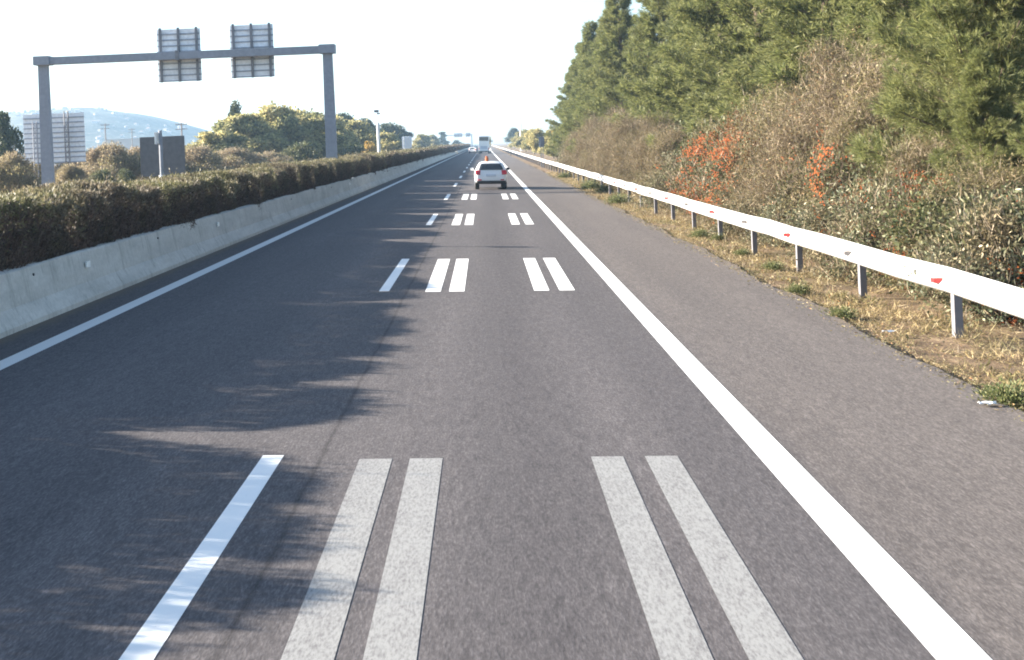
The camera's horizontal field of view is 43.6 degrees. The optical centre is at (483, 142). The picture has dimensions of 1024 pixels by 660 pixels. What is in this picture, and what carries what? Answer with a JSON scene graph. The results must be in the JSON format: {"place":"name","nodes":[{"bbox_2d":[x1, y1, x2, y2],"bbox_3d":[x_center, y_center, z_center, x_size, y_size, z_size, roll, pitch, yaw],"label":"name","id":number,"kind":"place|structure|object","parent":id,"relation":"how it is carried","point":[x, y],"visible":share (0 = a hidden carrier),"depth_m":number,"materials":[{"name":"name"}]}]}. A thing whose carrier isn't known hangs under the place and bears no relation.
{"place":"outdoors","nodes":[
{"label":"outdoors","id":0,"kind":"place"},
{"bbox_2d":[9,107,207,163],"bbox_3d":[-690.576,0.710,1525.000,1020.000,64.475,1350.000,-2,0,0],"label":"hill","id":1,"kind":"structure","parent":0,"point":[104,117],"depth_m":1357.46,"materials":[{"name":"blue"}]},
{"bbox_2d":[0,0,658,144],"label":"sky","id":2,"kind":"structure","parent":0,"point":[477,68],"materials":[{"name":"white"}]},
{"bbox_2d":[0,145,1023,659],"bbox_3d":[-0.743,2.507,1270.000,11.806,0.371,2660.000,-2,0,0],"label":"road","id":3,"kind":"structure","parent":0,"point":[138,441],"depth_m":10.73,"materials":[{"name":"grey asphalt"}]},
{"bbox_2d":[119,455,283,659],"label":"lane marking","id":4,"kind":"object","parent":3,"relation":"on","point":[152,635],"visible":1,"depth_m":7.54,"materials":[{"name":"white paint"}]},
{"bbox_2d":[0,151,464,369],"bbox_3d":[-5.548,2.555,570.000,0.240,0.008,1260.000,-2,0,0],"label":"edge line","id":5,"kind":"object","parent":3,"relation":"on","point":[26,353],"visible":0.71,"depth_m":20.74,"materials":[{"name":"paint"}]},
{"bbox_2d":[0,145,475,338],"bbox_3d":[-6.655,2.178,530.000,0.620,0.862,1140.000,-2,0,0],"label":"concrete barrier","id":6,"kind":"object","parent":3,"relation":"on","point":[34,293],"visible":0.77,"depth_m":24.16,"materials":[{"name":"grey concrete"}]},
{"bbox_2d":[281,459,391,659],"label":"distance bar","id":7,"kind":"object","parent":3,"relation":"on","point":[316,632],"visible":1,"depth_m":7.48,"materials":[{"name":"paint"}]},
{"bbox_2d":[379,259,408,290],"bbox_3d":[-1.691,2.514,24.725,0.170,0.005,6.050,-2,0,0],"label":"lane marking","id":8,"kind":"object","parent":3,"relation":"on","point":[392,278],"visible":1,"depth_m":24.24,"materials":[{"name":"white paint"}]},
{"bbox_2d":[363,458,442,659],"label":"distance bar","id":9,"kind":"object","parent":3,"relation":"on","point":[394,631],"visible":1,"depth_m":7.47,"materials":[{"name":"paint"}]},
{"bbox_2d":[425,259,449,291],"bbox_3d":[-0.856,2.505,24.575,0.260,0.008,6.050,-2,0,0],"label":"distance bar","id":10,"kind":"object","parent":3,"relation":"on","point":[435,283],"visible":1,"depth_m":23.98,"materials":[{"name":"white paint"}]},
{"bbox_2d":[449,259,468,290],"bbox_3d":[-0.456,2.501,24.575,0.260,0.008,6.050,-2,0,0],"label":"distance bar","id":11,"kind":"object","parent":3,"relation":"on","point":[458,281],"visible":1,"depth_m":24.11,"materials":[{"name":"white paint"}]},
{"bbox_2d":[470,156,509,188],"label":"hatchback car","id":12,"kind":"object","parent":3,"relation":"on","point":[486,171],"visible":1,"depth_m":68.24,"materials":[{"name":"white paint"}]},
{"bbox_2d":[523,258,548,290],"bbox_3d":[0.978,2.486,24.575,0.255,0.008,6.050,-2,0,0],"label":"distance bar","id":13,"kind":"object","parent":3,"relation":"on","point":[537,279],"visible":1,"depth_m":23.99,"materials":[{"name":"white paint"}]},
{"bbox_2d":[543,258,574,289],"bbox_3d":[1.405,2.482,24.575,0.260,0.008,6.050,-2,0,0],"label":"distance bar","id":14,"kind":"object","parent":3,"relation":"on","point":[561,280],"visible":1,"depth_m":24.03,"materials":[{"name":"white paint"}]},
{"bbox_2d":[591,456,713,659],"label":"distance bar","id":15,"kind":"object","parent":3,"relation":"on","point":[676,632],"visible":1,"depth_m":7.44,"materials":[{"name":"paint"}]},
{"bbox_2d":[645,456,803,659],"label":"distance bar","id":16,"kind":"object","parent":3,"relation":"on","point":[759,629],"visible":1,"depth_m":7.43,"materials":[{"name":"paint"}]},
{"bbox_2d":[491,151,991,659],"bbox_3d":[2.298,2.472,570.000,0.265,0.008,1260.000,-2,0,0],"label":"edge line","id":17,"kind":"object","parent":3,"relation":"on","point":[939,633],"visible":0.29,"depth_m":8.65,"materials":[{"name":"white paint"}]},
{"bbox_2d":[40,143,1023,411],"bbox_3d":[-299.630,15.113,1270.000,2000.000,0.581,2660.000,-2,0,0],"label":"ground","id":18,"kind":"structure","parent":0,"point":[926,347],"depth_m":18.27,"materials":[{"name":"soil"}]},
{"bbox_2d":[0,110,24,160],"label":"pine tree","id":19,"kind":"object","parent":18,"relation":"on","point":[10,140],"visible":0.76,"depth_m":111.65,"materials":[{"name":"green plant"}]},
{"bbox_2d":[0,149,41,192],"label":"brown shrub","id":20,"kind":"object","parent":18,"relation":"on","point":[16,171],"visible":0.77,"depth_m":73.18,"materials":[{"name":"beige plant"}]},
{"bbox_2d":[23,111,85,177],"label":"direction sign","id":21,"kind":"object","parent":18,"relation":"on","point":[68,130],"visible":0.62,"depth_m":82.00,"materials":[{"name":"metal"}]},
{"bbox_2d":[55,162,94,183],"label":"brown shrub","id":22,"kind":"object","parent":18,"relation":"on","point":[67,172],"visible":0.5,"depth_m":77.65,"materials":[{"name":"beige plant"}]},
{"bbox_2d":[72,135,147,180],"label":"brown shrub","id":23,"kind":"object","parent":18,"relation":"on","point":[109,156],"visible":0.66,"depth_m":99.26,"materials":[{"name":"beige plant"}]},
{"bbox_2d":[140,136,185,178],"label":"road sign","id":24,"kind":"object","parent":18,"relation":"on","point":[174,154],"visible":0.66,"depth_m":96.00,"materials":[{"name":"metal"}]},
{"bbox_2d":[0,155,352,270],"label":"median hedge","id":25,"kind":"object","parent":18,"relation":"on","point":[46,221],"visible":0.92,"depth_m":24.17,"materials":[{"name":"green plant"}]},
{"bbox_2d":[33,44,337,184],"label":"overhead gantry","id":26,"kind":"object","parent":18,"relation":"on","point":[44,63],"visible":0.93,"depth_m":67.83,"materials":[{"name":"metal"}]},
{"bbox_2d":[157,27,201,82],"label":"gantry sign","id":27,"kind":"object","parent":26,"relation":"attached to","point":[170,40],"visible":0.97,"depth_m":68.42,"materials":[{"name":"metal"}]},
{"bbox_2d":[229,22,274,77],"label":"gantry sign","id":28,"kind":"object","parent":26,"relation":"attached to","point":[250,36],"visible":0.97,"depth_m":68.42,"materials":[{"name":"metal"}]},
{"bbox_2d":[185,143,235,173],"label":"brown shrub","id":29,"kind":"object","parent":18,"relation":"on","point":[200,156],"visible":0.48,"depth_m":110.75,"materials":[{"name":"beige plant"}]},
{"bbox_2d":[185,130,253,153],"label":"autumn tree","id":30,"kind":"object","parent":18,"relation":"on","point":[219,140],"visible":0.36,"depth_m":148.68,"materials":[{"name":"yellow plant"}]},
{"bbox_2d":[197,146,269,168],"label":"brown shrub","id":31,"kind":"object","parent":18,"relation":"on","point":[236,157],"visible":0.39,"depth_m":117.15,"materials":[{"name":"beige plant"}]},
{"bbox_2d":[211,112,290,154],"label":"autumn tree","id":32,"kind":"object","parent":18,"relation":"on","point":[252,125],"visible":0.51,"depth_m":157.76,"materials":[{"name":"yellow plant"}]},
{"bbox_2d":[247,100,322,153],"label":"autumn tree","id":33,"kind":"object","parent":18,"relation":"on","point":[283,120],"visible":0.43,"depth_m":163.74,"materials":[{"name":"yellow plant"}]},
{"bbox_2d":[277,140,323,161],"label":"green bush","id":34,"kind":"object","parent":18,"relation":"on","point":[299,150],"visible":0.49,"depth_m":134.12,"materials":[{"name":"green plant"}]},
{"bbox_2d":[287,109,353,157],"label":"autumn tree","id":35,"kind":"object","parent":18,"relation":"on","point":[318,120],"visible":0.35,"depth_m":168.09,"materials":[{"name":"green plant"}]},
{"bbox_2d":[336,114,363,155],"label":"autumn tree","id":36,"kind":"object","parent":18,"relation":"on","point":[339,121],"visible":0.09,"depth_m":194.04,"materials":[{"name":"green plant"}]},
{"bbox_2d":[344,118,376,146],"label":"autumn tree","id":37,"kind":"object","parent":18,"relation":"on","point":[363,131],"visible":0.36,"depth_m":213.68,"materials":[{"name":"green plant"}]},
{"bbox_2d":[338,151,384,177],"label":"median hedge","id":38,"kind":"object","parent":18,"relation":"on","point":[363,163],"visible":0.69,"depth_m":73.23,"materials":[{"name":"green plant"}]},
{"bbox_2d":[375,131,402,151],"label":"autumn tree","id":39,"kind":"object","parent":18,"relation":"on","point":[390,141],"visible":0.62,"depth_m":238.38,"materials":[{"name":"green plant"}]},
{"bbox_2d":[365,146,439,170],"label":"median hedge","id":40,"kind":"object","parent":18,"relation":"on","point":[393,158],"visible":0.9,"depth_m":110.19,"materials":[{"name":"green plant"}]},
{"bbox_2d":[429,143,470,156],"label":"median hedge","id":41,"kind":"object","parent":18,"relation":"on","point":[448,148],"visible":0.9,"depth_m":250.22,"materials":[{"name":"green plant"}]},
{"bbox_2d":[525,126,545,155],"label":"autumn tree","id":42,"kind":"object","parent":18,"relation":"on","point":[533,139],"visible":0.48,"depth_m":227.24,"materials":[{"name":"yellow plant"}]},
{"bbox_2d":[542,70,576,155],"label":"pine tree","id":43,"kind":"object","parent":18,"relation":"on","point":[552,139],"visible":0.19,"depth_m":142.71,"materials":[{"name":"green plant"}]},
{"bbox_2d":[551,129,583,171],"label":"dry shrub","id":44,"kind":"object","parent":18,"relation":"on","point":[567,152],"visible":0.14,"depth_m":106.72,"materials":[{"name":"brown plant"}]},
{"bbox_2d":[553,41,585,148],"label":"pine tree","id":45,"kind":"object","parent":18,"relation":"on","point":[572,74],"visible":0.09,"depth_m":127.86,"materials":[{"name":"green plant"}]},
{"bbox_2d":[556,19,603,148],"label":"pine tree","id":46,"kind":"object","parent":18,"relation":"on","point":[588,34],"visible":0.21,"depth_m":114.72,"materials":[{"name":"green plant"}]},
{"bbox_2d":[567,129,595,176],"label":"dry shrub","id":47,"kind":"object","parent":18,"relation":"on","point":[581,143],"visible":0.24,"depth_m":92.90,"materials":[{"name":"brown plant"}]},
{"bbox_2d":[570,110,607,174],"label":"dry shrub","id":48,"kind":"object","parent":18,"relation":"on","point":[590,124],"visible":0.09,"depth_m":97.65,"materials":[{"name":"brown plant"}]},
{"bbox_2d":[561,7,625,157],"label":"pine tree","id":49,"kind":"object","parent":18,"relation":"on","point":[589,85],"visible":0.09,"depth_m":102.93,"materials":[{"name":"green plant"}]},
{"bbox_2d":[585,130,614,182],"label":"dry shrub","id":50,"kind":"object","parent":18,"relation":"on","point":[600,161],"visible":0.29,"depth_m":79.59,"materials":[{"name":"brown plant"}]},
{"bbox_2d":[580,105,632,171],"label":"dry shrub","id":51,"kind":"object","parent":18,"relation":"on","point":[605,127],"visible":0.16,"depth_m":84.76,"materials":[{"name":"brown plant"}]},
{"bbox_2d":[599,135,634,188],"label":"dry shrub","id":52,"kind":"object","parent":18,"relation":"on","point":[617,156],"visible":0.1,"depth_m":68.83,"materials":[{"name":"brown plant"}]},
{"bbox_2d":[592,108,648,185],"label":"dry shrub","id":53,"kind":"object","parent":18,"relation":"on","point":[623,128],"visible":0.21,"depth_m":72.64,"materials":[{"name":"brown plant"}]},
{"bbox_2d":[582,0,659,138],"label":"pine tree","id":54,"kind":"object","parent":18,"relation":"on","point":[607,56],"visible":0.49,"depth_m":92.05,"materials":[{"name":"green plant"}]},
{"bbox_2d":[603,127,646,189],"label":"olive shrub","id":55,"kind":"object","parent":18,"relation":"on","point":[629,134],"visible":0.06,"depth_m":67.00,"materials":[{"name":"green plant"}]},
{"bbox_2d":[613,129,659,194],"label":"dry shrub","id":56,"kind":"object","parent":18,"relation":"on","point":[634,157],"visible":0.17,"depth_m":59.30,"materials":[{"name":"brown plant"}]},
{"bbox_2d":[604,0,685,132],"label":"pine tree","id":57,"kind":"object","parent":18,"relation":"on","point":[649,15],"visible":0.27,"depth_m":74.59,"materials":[{"name":"green plant"}]},
{"bbox_2d":[610,109,680,182],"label":"dry shrub","id":58,"kind":"object","parent":18,"relation":"on","point":[651,127],"visible":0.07,"depth_m":63.83,"materials":[{"name":"brown plant"}]},
{"bbox_2d":[622,129,684,198],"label":"olive shrub","id":59,"kind":"object","parent":18,"relation":"on","point":[639,183],"visible":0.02,"depth_m":55.96,"materials":[{"name":"green plant"}]},
{"bbox_2d":[627,148,685,209],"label":"silvery bush","id":60,"kind":"object","parent":18,"relation":"on","point":[650,200],"visible":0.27,"depth_m":48.28,"materials":[{"name":"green plant"}]},
{"bbox_2d":[628,123,690,199],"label":"dry shrub","id":61,"kind":"object","parent":18,"relation":"on","point":[659,146],"visible":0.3,"depth_m":52.86,"materials":[{"name":"brown plant"}]},
{"bbox_2d":[629,0,725,129],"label":"pine tree","id":62,"kind":"object","parent":18,"relation":"on","point":[655,96],"visible":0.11,"depth_m":64.72,"materials":[{"name":"green plant"}]},
{"bbox_2d":[652,128,718,214],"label":"berry bush","id":63,"kind":"object","parent":18,"relation":"on","point":[696,158],"visible":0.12,"depth_m":43.82,"materials":[{"name":"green plant"}]},
{"bbox_2d":[657,114,730,194],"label":"olive shrub","id":64,"kind":"object","parent":18,"relation":"on","point":[707,132],"visible":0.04,"depth_m":47.31,"materials":[{"name":"green plant"}]},
{"bbox_2d":[643,0,748,146],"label":"pine tree","id":65,"kind":"object","parent":18,"relation":"on","point":[697,15],"visible":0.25,"depth_m":56.41,"materials":[{"name":"green plant"}]},
{"bbox_2d":[672,117,719,207],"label":"bush","id":66,"kind":"object","parent":18,"relation":"on","point":[683,148],"visible":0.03,"depth_m":48.53,"materials":[{"name":"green plant"}]},
{"bbox_2d":[674,131,755,224],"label":"berry bush","id":67,"kind":"object","parent":18,"relation":"on","point":[713,168],"visible":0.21,"depth_m":38.21,"materials":[{"name":"brown plant"}]},
{"bbox_2d":[681,103,753,214],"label":"berry bush","id":68,"kind":"object","parent":18,"relation":"on","point":[717,138],"visible":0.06,"depth_m":41.41,"materials":[{"name":"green plant"}]},
{"bbox_2d":[705,187,768,235],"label":"silvery bush","id":69,"kind":"object","parent":18,"relation":"on","point":[740,207],"visible":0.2,"depth_m":34.28,"materials":[{"name":"green plant"}]},
{"bbox_2d":[677,76,812,201],"bbox_3d":[9.630,0.139,40.610,5.432,4.894,5.770,-2,0,-44],"label":"olive shrub","id":70,"kind":"object","parent":18,"relation":"on","point":[769,102],"visible":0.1,"depth_m":40.31,"materials":[{"name":"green plant"}]},
{"bbox_2d":[670,0,821,135],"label":"pine tree","id":71,"kind":"object","parent":18,"relation":"on","point":[729,89],"visible":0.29,"depth_m":49.56,"materials":[{"name":"green plant"}]},
{"bbox_2d":[492,145,1023,337],"bbox_3d":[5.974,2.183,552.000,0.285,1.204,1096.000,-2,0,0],"label":"guardrail","id":72,"kind":"object","parent":18,"relation":"on","point":[957,285],"visible":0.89,"depth_m":20.44,"materials":[{"name":"metal"}]},
{"bbox_2d":[686,93,829,231],"bbox_3d":[8.788,0.477,35.085,5.520,4.230,5.196,-2,0,-36],"label":"olive shrub","id":73,"kind":"object","parent":18,"relation":"on","point":[756,135],"visible":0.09,"depth_m":35.22,"materials":[{"name":"brown plant"}]},
{"bbox_2d":[721,139,799,239],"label":"dry shrub","id":74,"kind":"object","parent":18,"relation":"on","point":[742,232],"visible":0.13,"depth_m":32.90,"materials":[{"name":"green plant"}]},
{"bbox_2d":[742,130,787,198],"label":"bush","id":75,"kind":"object","parent":18,"relation":"on","point":[751,145],"visible":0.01,"depth_m":34.42,"materials":[{"name":"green plant"}]},
{"bbox_2d":[736,186,803,247],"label":"silvery bush","id":76,"kind":"object","parent":18,"relation":"on","point":[768,213],"visible":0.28,"depth_m":30.36,"materials":[{"name":"green plant"}]},
{"bbox_2d":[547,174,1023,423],"bbox_3d":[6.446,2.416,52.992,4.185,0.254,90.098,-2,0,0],"label":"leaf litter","id":77,"kind":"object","parent":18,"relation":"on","point":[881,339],"visible":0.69,"depth_m":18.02,"materials":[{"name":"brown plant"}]},
{"bbox_2d":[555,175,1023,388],"bbox_3d":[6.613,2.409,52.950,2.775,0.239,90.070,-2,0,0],"label":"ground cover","id":78,"kind":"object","parent":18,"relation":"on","point":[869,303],"visible":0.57,"depth_m":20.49,"materials":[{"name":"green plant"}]},
{"bbox_2d":[768,124,826,224],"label":"berry bush","id":79,"kind":"object","parent":18,"relation":"on","point":[789,182],"visible":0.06,"depth_m":30.46,"materials":[{"name":"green plant"}]},
{"bbox_2d":[709,0,889,124],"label":"pine tree","id":80,"kind":"object","parent":18,"relation":"on","point":[788,38],"visible":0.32,"depth_m":42.68,"materials":[{"name":"green plant"}]},
{"bbox_2d":[768,190,855,263],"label":"silvery bush","id":81,"kind":"object","parent":18,"relation":"on","point":[809,224],"visible":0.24,"depth_m":26.41,"materials":[{"name":"green plant"}]},
{"bbox_2d":[731,19,907,213],"bbox_3d":[9.281,-0.211,31.912,6.292,5.706,5.587,-2,0,-36],"label":"dry shrub","id":82,"kind":"object","parent":18,"relation":"on","point":[787,138],"visible":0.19,"depth_m":31.08,"materials":[{"name":"brown plant"}]},
{"bbox_2d":[793,140,869,221],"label":"berry bush","id":83,"kind":"object","parent":18,"relation":"on","point":[832,173],"visible":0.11,"depth_m":26.79,"materials":[{"name":"red plant"}]},
{"bbox_2d":[758,85,925,260],"bbox_3d":[8.342,0.652,27.988,4.432,3.935,4.170,-2,0,26],"label":"dry shrub","id":84,"kind":"object","parent":18,"relation":"on","point":[855,115],"visible":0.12,"depth_m":27.77,"materials":[{"name":"brown plant"}]},
{"bbox_2d":[818,300,867,318],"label":"weed tuft","id":85,"kind":"object","parent":18,"relation":"on","point":[844,313],"visible":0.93,"depth_m":18.06,"materials":[{"name":"green plant"}]},
{"bbox_2d":[812,170,877,263],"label":"berry bush","id":86,"kind":"object","parent":18,"relation":"on","point":[837,226],"visible":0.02,"depth_m":25.33,"materials":[{"name":"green plant"}]},
{"bbox_2d":[786,168,928,287],"bbox_3d":[7.245,1.505,23.207,3.148,2.191,2.880,-2,0,-25],"label":"silvery bush","id":87,"kind":"object","parent":18,"relation":"on","point":[841,262],"visible":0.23,"depth_m":23.00,"materials":[{"name":"green plant"}]},
{"bbox_2d":[758,35,968,246],"bbox_3d":[9.232,-0.001,29.059,6.140,5.226,6.523,-2,0,18],"label":"olive shrub","id":88,"kind":"object","parent":18,"relation":"on","point":[877,79],"visible":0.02,"depth_m":28.70,"materials":[{"name":"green plant"}]},
{"bbox_2d":[773,82,963,224],"bbox_3d":[9.188,0.505,27.734,5.018,4.148,4.723,-2,0,38],"label":"olive shrub","id":89,"kind":"object","parent":18,"relation":"on","point":[864,127],"visible":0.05,"depth_m":27.36,"materials":[{"name":"green plant"}]},
{"bbox_2d":[819,0,939,92],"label":"pine tree","id":90,"kind":"object","parent":18,"relation":"on","point":[901,10],"visible":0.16,"depth_m":35.91,"materials":[{"name":"green plant"}]},
{"bbox_2d":[836,123,958,202],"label":"green bush","id":91,"kind":"object","parent":18,"relation":"on","point":[861,168],"visible":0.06,"depth_m":26.05,"materials":[{"name":"green plant"}]},
{"bbox_2d":[844,168,951,281],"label":"berry bush","id":92,"kind":"object","parent":18,"relation":"on","point":[878,210],"visible":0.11,"depth_m":22.17,"materials":[{"name":"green plant"}]},
{"bbox_2d":[820,127,976,272],"bbox_3d":[8.344,1.107,23.979,3.799,2.951,3.574,-2,0,33],"label":"dry shrub","id":93,"kind":"object","parent":18,"relation":"on","point":[921,153],"visible":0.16,"depth_m":23.77,"materials":[{"name":"brown plant"}]},
{"bbox_2d":[868,194,932,289],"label":"berry bush","id":94,"kind":"object","parent":18,"relation":"on","point":[893,249],"visible":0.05,"depth_m":21.70,"materials":[{"name":"green plant"}]},
{"bbox_2d":[848,154,969,235],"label":"green bush","id":95,"kind":"object","parent":18,"relation":"on","point":[876,175],"visible":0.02,"depth_m":23.56,"materials":[{"name":"green plant"}]},
{"bbox_2d":[844,0,1023,198],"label":"pine tree","id":96,"kind":"object","parent":18,"relation":"on","point":[967,26],"visible":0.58,"depth_m":24.00,"materials":[{"name":"green plant"}]},
{"bbox_2d":[869,175,1001,300],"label":"green bush","id":97,"kind":"object","parent":18,"relation":"on","point":[895,222],"visible":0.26,"depth_m":20.59,"materials":[{"name":"green plant"}]},
{"bbox_2d":[867,147,1023,295],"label":"olive shrub","id":98,"kind":"object","parent":18,"relation":"on","point":[998,182],"visible":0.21,"depth_m":20.55,"materials":[{"name":"green plant"}]},
{"bbox_2d":[885,176,1023,330],"bbox_3d":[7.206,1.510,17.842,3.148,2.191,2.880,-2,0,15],"label":"silvery bush","id":99,"kind":"object","parent":18,"relation":"on","point":[963,261],"visible":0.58,"depth_m":17.68,"materials":[{"name":"green plant"}]},
{"bbox_2d":[898,1,1023,128],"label":"pine tree","id":100,"kind":"object","parent":18,"relation":"on","point":[927,27],"visible":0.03,"depth_m":28.49,"materials":[{"name":"green plant"}]},
{"bbox_2d":[917,46,1023,196],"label":"pine tree","id":101,"kind":"object","parent":18,"relation":"on","point":[975,105],"visible":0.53,"depth_m":22.31,"materials":[{"name":"green plant"}]},
{"bbox_2d":[966,376,1023,410],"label":"weed tuft","id":102,"kind":"object","parent":18,"relation":"on","point":[1013,396],"visible":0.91,"depth_m":12.09,"materials":[{"name":"green plant"}]},
{"bbox_2d":[970,195,1023,325],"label":"berry bush","id":103,"kind":"object","parent":18,"relation":"on","point":[1021,281],"visible":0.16,"depth_m":17.51,"materials":[{"name":"green plant"}]},
{"bbox_2d":[1006,99,1023,195],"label":"pine tree","id":104,"kind":"object","parent":18,"relation":"on","point":[1011,140],"visible":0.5,"depth_m":20.43,"materials":[{"name":"green plant"}]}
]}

